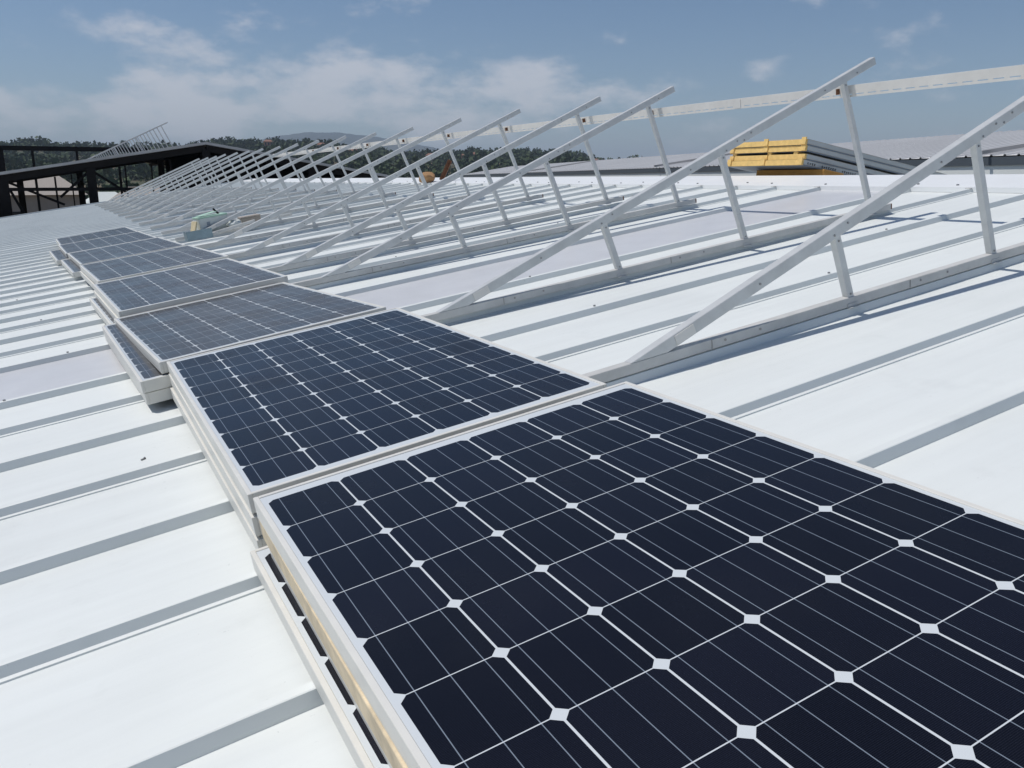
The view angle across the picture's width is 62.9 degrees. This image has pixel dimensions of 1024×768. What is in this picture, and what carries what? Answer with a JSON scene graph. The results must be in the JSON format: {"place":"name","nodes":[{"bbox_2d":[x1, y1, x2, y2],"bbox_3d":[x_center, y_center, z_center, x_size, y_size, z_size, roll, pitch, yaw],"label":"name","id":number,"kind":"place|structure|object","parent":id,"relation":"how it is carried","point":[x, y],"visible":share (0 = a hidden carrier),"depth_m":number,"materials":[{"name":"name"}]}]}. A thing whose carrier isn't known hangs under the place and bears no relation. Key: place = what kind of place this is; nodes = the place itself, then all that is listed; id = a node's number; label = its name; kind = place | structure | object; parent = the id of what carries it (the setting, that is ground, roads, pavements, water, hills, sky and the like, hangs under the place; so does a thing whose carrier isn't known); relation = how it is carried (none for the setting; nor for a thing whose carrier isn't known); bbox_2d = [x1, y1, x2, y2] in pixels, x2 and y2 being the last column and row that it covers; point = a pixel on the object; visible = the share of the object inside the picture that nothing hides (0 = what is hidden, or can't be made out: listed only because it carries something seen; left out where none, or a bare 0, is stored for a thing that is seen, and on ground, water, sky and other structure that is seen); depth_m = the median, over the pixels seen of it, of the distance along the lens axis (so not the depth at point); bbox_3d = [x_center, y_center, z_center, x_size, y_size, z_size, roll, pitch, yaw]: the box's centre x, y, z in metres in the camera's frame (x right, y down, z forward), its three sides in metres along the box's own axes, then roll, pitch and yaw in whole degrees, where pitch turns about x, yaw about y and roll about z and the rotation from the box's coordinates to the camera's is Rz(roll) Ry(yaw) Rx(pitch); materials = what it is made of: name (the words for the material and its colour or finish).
{"place":"outdoors","nodes":[
{"label":"outdoors","id":0,"kind":"place"},
{"bbox_2d":[12,151,538,191],"bbox_3d":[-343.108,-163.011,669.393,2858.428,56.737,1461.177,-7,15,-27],"label":"hills","id":1,"kind":"structure","parent":0,"point":[144,181],"depth_m":360.75,"materials":[{"name":"green plant"}]},
{"bbox_2d":[224,136,236,142],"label":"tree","id":2,"kind":"object","parent":1,"relation":"on","point":[229,138],"visible":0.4,"depth_m":729.54,"materials":[{"name":"plant"}]},
{"bbox_2d":[263,140,272,145],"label":"hillside house","id":3,"kind":"structure","parent":1,"relation":"on","point":[268,142],"depth_m":728.97,"materials":[{"name":"orange brick"}]},
{"bbox_2d":[0,136,638,198],"bbox_3d":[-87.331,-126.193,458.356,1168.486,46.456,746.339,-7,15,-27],"label":"woodland","id":4,"kind":"object","parent":1,"relation":"on","point":[14,160],"visible":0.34,"depth_m":509.21,"materials":[{"name":"green plant"}]},
{"bbox_2d":[530,147,542,155],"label":"tree","id":5,"kind":"object","parent":1,"relation":"on","point":[534,150],"visible":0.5,"depth_m":758.82,"materials":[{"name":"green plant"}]},
{"bbox_2d":[260,132,448,151],"bbox_3d":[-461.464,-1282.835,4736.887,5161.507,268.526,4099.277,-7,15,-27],"label":"mountain","id":6,"kind":"structure","parent":0,"point":[348,140],"depth_m":4379.30,"materials":[{"name":"green plant"}]},
{"bbox_2d":[0,0,1023,159],"label":"sky","id":7,"kind":"structure","parent":0,"point":[103,71],"materials":[{"name":"blue"}]},
{"label":"ground","id":8,"kind":"structure","parent":0,"visible":0},
{"bbox_2d":[9,176,87,214],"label":"building","id":9,"kind":"structure","parent":8,"relation":"on","point":[45,203],"depth_m":75.80,"materials":[{"name":"concrete"}]},
{"bbox_2d":[0,145,149,216],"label":"steel portal","id":10,"kind":"object","parent":8,"relation":"on","point":[32,149],"visible":0.28,"depth_m":57.53,"materials":[{"name":"black metal"}]},
{"bbox_2d":[86,192,117,203],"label":"white building","id":11,"kind":"structure","parent":8,"relation":"on","point":[104,196],"depth_m":131.11,"materials":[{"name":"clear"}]},
{"bbox_2d":[111,187,167,199],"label":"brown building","id":12,"kind":"structure","parent":8,"relation":"on","point":[119,193],"depth_m":132.47,"materials":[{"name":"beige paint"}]},
{"bbox_2d":[0,142,402,216],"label":"unfinished building","id":13,"kind":"structure","parent":8,"relation":"on","point":[168,159],"depth_m":29.79,"materials":[{"name":"metal"}]},
{"bbox_2d":[88,122,173,158],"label":"mounting frame","id":14,"kind":"object","parent":13,"relation":"on","point":[133,138],"visible":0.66,"depth_m":31.12,"materials":[{"name":"silver metal"}]},
{"bbox_2d":[107,131,159,155],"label":"mounting frame","id":15,"kind":"object","parent":13,"relation":"on","point":[131,149],"visible":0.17,"depth_m":34.64,"materials":[{"name":"silver metal"}]},
{"bbox_2d":[109,130,163,154],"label":"mounting frame","id":16,"kind":"object","parent":13,"relation":"on","point":[134,148],"visible":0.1,"depth_m":33.58,"materials":[{"name":"silver metal"}]},
{"bbox_2d":[111,128,167,154],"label":"mounting frame","id":17,"kind":"object","parent":13,"relation":"on","point":[138,148],"visible":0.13,"depth_m":32.43,"materials":[{"name":"silver metal"}]},
{"bbox_2d":[0,174,1023,767],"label":"warehouse","id":18,"kind":"structure","parent":8,"relation":"on","point":[140,624],"depth_m":2.91,"materials":[{"name":"silver metal"}]},
{"bbox_2d":[49,249,69,264],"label":"solar panel","id":19,"kind":"object","parent":18,"relation":"on","point":[57,256],"visible":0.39,"depth_m":9.88,"materials":[{"name":"glass"}]},
{"bbox_2d":[58,231,154,257],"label":"solar panel","id":20,"kind":"object","parent":19,"relation":"on","point":[65,249],"visible":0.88,"depth_m":10.36,"materials":[{"name":"glass"}]},
{"bbox_2d":[61,259,80,277],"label":"solar panel","id":21,"kind":"object","parent":18,"relation":"on","point":[73,269],"visible":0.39,"depth_m":8.44,"materials":[{"name":"glass"}]},
{"bbox_2d":[67,237,185,266],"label":"solar panel","id":22,"kind":"object","parent":21,"relation":"on","point":[83,257],"visible":0.76,"depth_m":8.90,"materials":[{"name":"glass"}]},
{"bbox_2d":[80,271,94,288],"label":"solar panel","id":23,"kind":"object","parent":18,"relation":"on","point":[88,280],"visible":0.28,"depth_m":7.20,"materials":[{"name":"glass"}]},
{"bbox_2d":[80,245,228,283],"bbox_3d":[-3.158,-1.050,7.306,0.992,0.050,1.665,-18,20,-27],"label":"solar panel","id":24,"kind":"object","parent":23,"relation":"on","point":[133,265],"visible":0.72,"depth_m":7.14,"materials":[{"name":"glass"}]},
{"bbox_2d":[56,227,135,244],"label":"solar panel","id":25,"kind":"object","parent":18,"relation":"on","point":[89,236],"visible":0.59,"depth_m":12.03,"materials":[{"name":"glass"}]},
{"bbox_2d":[89,297,114,324],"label":"solar panel","id":26,"kind":"object","parent":18,"relation":"on","point":[102,312],"visible":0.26,"depth_m":5.52,"materials":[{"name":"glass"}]},
{"bbox_2d":[93,290,117,318],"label":"solar panel","id":27,"kind":"object","parent":26,"relation":"on","point":[107,307],"visible":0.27,"depth_m":5.47,"materials":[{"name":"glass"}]},
{"bbox_2d":[93,258,288,317],"bbox_3d":[-2.244,-0.682,5.711,0.992,0.050,1.665,-17,20,-27],"label":"solar panel","id":28,"kind":"object","parent":27,"relation":"on","point":[127,296],"visible":0.81,"depth_m":5.46,"materials":[{"name":"glass"}]},
{"bbox_2d":[105,336,172,404],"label":"solar panel","id":29,"kind":"object","parent":18,"relation":"on","point":[157,396],"visible":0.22,"depth_m":3.38,"materials":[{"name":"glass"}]},
{"bbox_2d":[102,323,171,393],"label":"solar panel","id":30,"kind":"object","parent":29,"relation":"on","point":[145,373],"visible":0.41,"depth_m":3.67,"materials":[{"name":"glass"}]},
{"bbox_2d":[114,282,385,373],"bbox_3d":[-1.413,-0.338,4.288,0.992,0.048,1.665,-17,18,-27],"label":"solar panel","id":31,"kind":"object","parent":30,"relation":"on","point":[159,338],"visible":0.84,"depth_m":4.08,"materials":[{"name":"glass"}]},
{"bbox_2d":[94,158,204,205],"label":"mounting frame","id":32,"kind":"object","parent":18,"relation":"on","point":[107,202],"visible":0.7,"depth_m":25.79,"materials":[{"name":"silver metal"}]},
{"bbox_2d":[98,157,219,206],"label":"mounting frame","id":33,"kind":"object","parent":18,"relation":"on","point":[168,176],"visible":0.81,"depth_m":24.59,"materials":[{"name":"silver metal"}]},
{"bbox_2d":[101,156,228,207],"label":"mounting frame","id":34,"kind":"object","parent":18,"relation":"on","point":[141,191],"visible":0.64,"depth_m":23.31,"materials":[{"name":"silver metal"}]},
{"bbox_2d":[104,154,238,209],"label":"mounting frame","id":35,"kind":"object","parent":18,"relation":"on","point":[160,185],"visible":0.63,"depth_m":22.04,"materials":[{"name":"silver metal"}]},
{"bbox_2d":[109,152,251,210],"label":"mounting frame","id":36,"kind":"object","parent":18,"relation":"on","point":[166,186],"visible":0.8,"depth_m":20.81,"materials":[{"name":"silver metal"}]},
{"bbox_2d":[113,150,259,213],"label":"mounting frame","id":37,"kind":"object","parent":18,"relation":"on","point":[179,184],"visible":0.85,"depth_m":19.56,"materials":[{"name":"silver metal"}]},
{"bbox_2d":[190,221,196,230],"bbox_3d":[-3.910,-1.903,10.287,0.052,0.184,0.184,-10,17,-37],"label":"foam board","id":38,"kind":"object","parent":18,"relation":"on","point":[193,226],"visible":0.58,"depth_m":10.27,"materials":[{"name":"beige plastic"}]},
{"bbox_2d":[118,148,277,215],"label":"mounting frame","id":39,"kind":"object","parent":18,"relation":"on","point":[189,184],"visible":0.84,"depth_m":18.29,"materials":[{"name":"silver metal"}]},
{"bbox_2d":[183,228,212,241],"bbox_3d":[-3.756,-1.792,10.029,0.300,0.110,0.160,-18,20,-28],"label":"metal tray","id":40,"kind":"object","parent":18,"relation":"on","point":[198,234],"visible":1,"depth_m":9.96,"materials":[{"name":"metal"}]},
{"bbox_2d":[192,208,227,230],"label":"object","id":41,"kind":"object","parent":18,"relation":"on","point":[204,221],"visible":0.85,"depth_m":10.36,"materials":[{"name":"cardboard"}]},
{"bbox_2d":[125,146,295,217],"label":"mounting frame","id":42,"kind":"object","parent":18,"relation":"on","point":[142,213],"visible":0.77,"depth_m":17.04,"materials":[{"name":"silver metal"}]},
{"bbox_2d":[170,387,266,548],"bbox_3d":[-0.547,0.084,2.867,0.992,0.049,1.665,-16,19,-25],"label":"solar panel","id":43,"kind":"object","parent":18,"relation":"on","point":[258,542],"visible":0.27,"depth_m":2.39,"materials":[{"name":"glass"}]},
{"bbox_2d":[169,374,261,535],"bbox_3d":[-0.551,0.029,2.853,0.992,0.048,1.665,-16,19,-24],"label":"solar panel","id":44,"kind":"object","parent":43,"relation":"on","point":[253,521],"visible":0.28,"depth_m":2.28,"materials":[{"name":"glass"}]},
{"bbox_2d":[167,307,606,513],"bbox_3d":[-0.556,-0.022,2.841,0.992,0.049,1.665,-16,19,-24],"label":"solar panel","id":45,"kind":"object","parent":44,"relation":"on","point":[275,413],"visible":0.79,"depth_m":2.54,"materials":[{"name":"glass"}]},
{"bbox_2d":[131,143,314,220],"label":"mounting frame","id":46,"kind":"object","parent":18,"relation":"on","point":[149,216],"visible":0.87,"depth_m":15.82,"materials":[{"name":"silver metal"}]},
{"bbox_2d":[226,219,240,226],"bbox_3d":[-3.467,-1.998,10.465,0.201,0.112,0.181,8,16,29],"label":"plastic bag","id":47,"kind":"object","parent":18,"relation":"on","point":[233,222],"visible":0.66,"depth_m":10.40,"materials":[{"name":"white plastic"}]},
{"bbox_2d":[214,219,254,232],"bbox_3d":[-3.417,-1.918,10.257,0.549,0.111,0.040,-12,18,-11],"label":"rail offcut","id":48,"kind":"object","parent":18,"relation":"on","point":[236,226],"visible":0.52,"depth_m":10.24,"materials":[{"name":"silver metal"}]},
{"bbox_2d":[213,226,257,234],"bbox_3d":[-3.494,-1.880,10.299,0.750,0.035,0.040,-20,21,-33],"label":"rail offcut","id":49,"kind":"object","parent":18,"relation":"on","point":[228,231],"visible":0.26,"depth_m":10.30,"materials":[{"name":"silver metal"}]},
{"bbox_2d":[139,140,336,224],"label":"mounting frame","id":50,"kind":"object","parent":18,"relation":"on","point":[160,218],"visible":0.76,"depth_m":14.53,"materials":[{"name":"silver metal"}]},
{"bbox_2d":[237,214,260,225],"bbox_3d":[-3.353,-2.098,10.712,0.258,0.110,0.148,-19,21,-30],"label":"cardboard box","id":51,"kind":"object","parent":18,"relation":"on","point":[256,217],"visible":0.73,"depth_m":10.65,"materials":[{"name":"cardboard"}]},
{"bbox_2d":[150,136,360,228],"bbox_3d":[-4.030,-3.224,13.229,3.422,0.944,0.057,-16,20,-24],"label":"mounting frame","id":52,"kind":"object","parent":18,"relation":"on","point":[227,195],"visible":0.84,"depth_m":13.32,"materials":[{"name":"silver metal"}]},
{"bbox_2d":[161,132,395,233],"bbox_3d":[-3.336,-2.914,11.984,3.422,0.944,0.056,-16,19,-25],"label":"mounting frame","id":53,"kind":"object","parent":18,"relation":"on","point":[246,197],"visible":0.7,"depth_m":12.15,"materials":[{"name":"silver metal"}]},
{"bbox_2d":[175,127,433,240],"bbox_3d":[-2.638,-2.607,10.719,3.422,0.944,0.057,-16,19,-24],"label":"mounting frame","id":54,"kind":"object","parent":18,"relation":"on","point":[305,181],"visible":0.78,"depth_m":10.84,"materials":[{"name":"silver metal"}]},
{"bbox_2d":[250,546,389,767],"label":"solar panel","id":55,"kind":"object","parent":18,"relation":"on","point":[357,738],"visible":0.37,"depth_m":1.45,"materials":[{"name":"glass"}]},
{"bbox_2d":[270,551,391,767],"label":"solar panel","id":56,"kind":"object","parent":55,"relation":"on","point":[334,666],"visible":0.03,"depth_m":1.44,"materials":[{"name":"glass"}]},
{"bbox_2d":[259,520,407,767],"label":"solar panel","id":57,"kind":"object","parent":56,"relation":"on","point":[389,748],"visible":0.16,"depth_m":1.29,"materials":[{"name":"glass"}]},
{"bbox_2d":[253,381,1023,767],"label":"solar panel","id":58,"kind":"object","parent":57,"relation":"on","point":[625,575],"visible":1,"depth_m":1.25,"materials":[{"name":"glass"}]},
{"bbox_2d":[196,118,471,247],"bbox_3d":[-1.915,-2.320,9.473,3.422,0.944,0.054,-17,20,-24],"label":"mounting frame","id":59,"kind":"object","parent":18,"relation":"on","point":[230,237],"visible":0.84,"depth_m":9.52,"materials":[{"name":"silver metal"}]},
{"bbox_2d":[227,109,542,258],"bbox_3d":[-1.223,-2.016,8.219,3.422,0.944,0.054,-17,19,-24],"label":"mounting frame","id":60,"kind":"object","parent":18,"relation":"on","point":[258,248],"visible":0.84,"depth_m":8.28,"materials":[{"name":"silver metal"}]},
{"bbox_2d":[419,172,434,182],"bbox_3d":[-1.452,-3.528,14.276,0.270,0.171,0.378,-16,19,-24],"label":"tan sack","id":61,"kind":"object","parent":18,"relation":"on","point":[429,176],"visible":0.71,"depth_m":14.18,"materials":[{"name":"beige fabric"}]},
{"bbox_2d":[266,96,623,271],"bbox_3d":[-0.523,-1.709,6.953,3.422,0.944,0.056,-17,19,-24],"label":"mounting frame","id":62,"kind":"object","parent":18,"relation":"on","point":[301,260],"visible":0.92,"depth_m":7.03,"materials":[{"name":"silver metal"}]},
{"bbox_2d":[439,159,451,179],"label":"rusty beam","id":63,"kind":"structure","parent":18,"relation":"on","point":[446,169],"depth_m":13.81,"materials":[{"name":"brown metal"}]},
{"bbox_2d":[290,86,696,286],"bbox_3d":[-0.030,-1.510,6.129,3.422,0.944,0.056,-16,19,-24],"label":"mounting frame","id":64,"kind":"object","parent":18,"relation":"on","point":[341,272],"visible":0.98,"depth_m":6.16,"materials":[{"name":"silver metal"}]},
{"bbox_2d":[421,57,891,320],"bbox_3d":[0.891,-1.138,4.577,3.422,0.944,0.054,-16,19,-24],"label":"mounting frame","id":65,"kind":"object","parent":18,"relation":"on","point":[464,304],"visible":0.88,"depth_m":4.60,"materials":[{"name":"silver metal"}]},
{"bbox_2d":[756,169,843,175],"bbox_3d":[2.863,-2.064,8.396,0.280,0.122,0.890,2,11,-29],"label":"foam bearer","id":66,"kind":"object","parent":18,"relation":"on","point":[793,172],"visible":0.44,"depth_m":8.23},
{"bbox_2d":[727,157,867,174],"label":"sandwich panel","id":67,"kind":"object","parent":66,"relation":"on","point":[800,163],"visible":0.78,"depth_m":8.24,"materials":[{"name":"yellow plastic"}]},
{"bbox_2d":[730,152,891,174],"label":"sandwich panel","id":68,"kind":"object","parent":67,"relation":"on","point":[794,156],"visible":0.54,"depth_m":8.22,"materials":[{"name":"yellow plastic"}]},
{"bbox_2d":[730,144,909,174],"bbox_3d":[4.021,-2.279,9.173,3.422,0.070,1.036,2,11,-29],"label":"sandwich panel","id":69,"kind":"object","parent":68,"relation":"on","point":[824,153],"visible":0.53,"depth_m":8.29,"materials":[{"name":"yellow plastic"}]},
{"bbox_2d":[735,137,946,174],"bbox_3d":[4.040,-2.334,9.170,3.472,0.070,1.036,2,11,-29],"label":"sandwich panel","id":70,"kind":"object","parent":69,"relation":"on","point":[809,142],"visible":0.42,"depth_m":8.28,"materials":[{"name":"yellow plastic"}]},
{"bbox_2d":[582,96,1023,382],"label":"mounting frame","id":71,"kind":"object","parent":18,"relation":"on","point":[664,349],"visible":0.97,"depth_m":3.25,"materials":[{"name":"silver metal"}]},
{"bbox_2d":[273,64,1023,156],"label":"purlin","id":72,"kind":"object","parent":71,"relation":"attached to","point":[975,76],"visible":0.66,"depth_m":5.55,"materials":[{"name":"silver metal"}]},
{"bbox_2d":[463,130,1023,176],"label":"neighbour warehouse","id":73,"kind":"structure","parent":8,"relation":"on","point":[1002,152],"depth_m":39.64,"materials":[{"name":"grey metal"}]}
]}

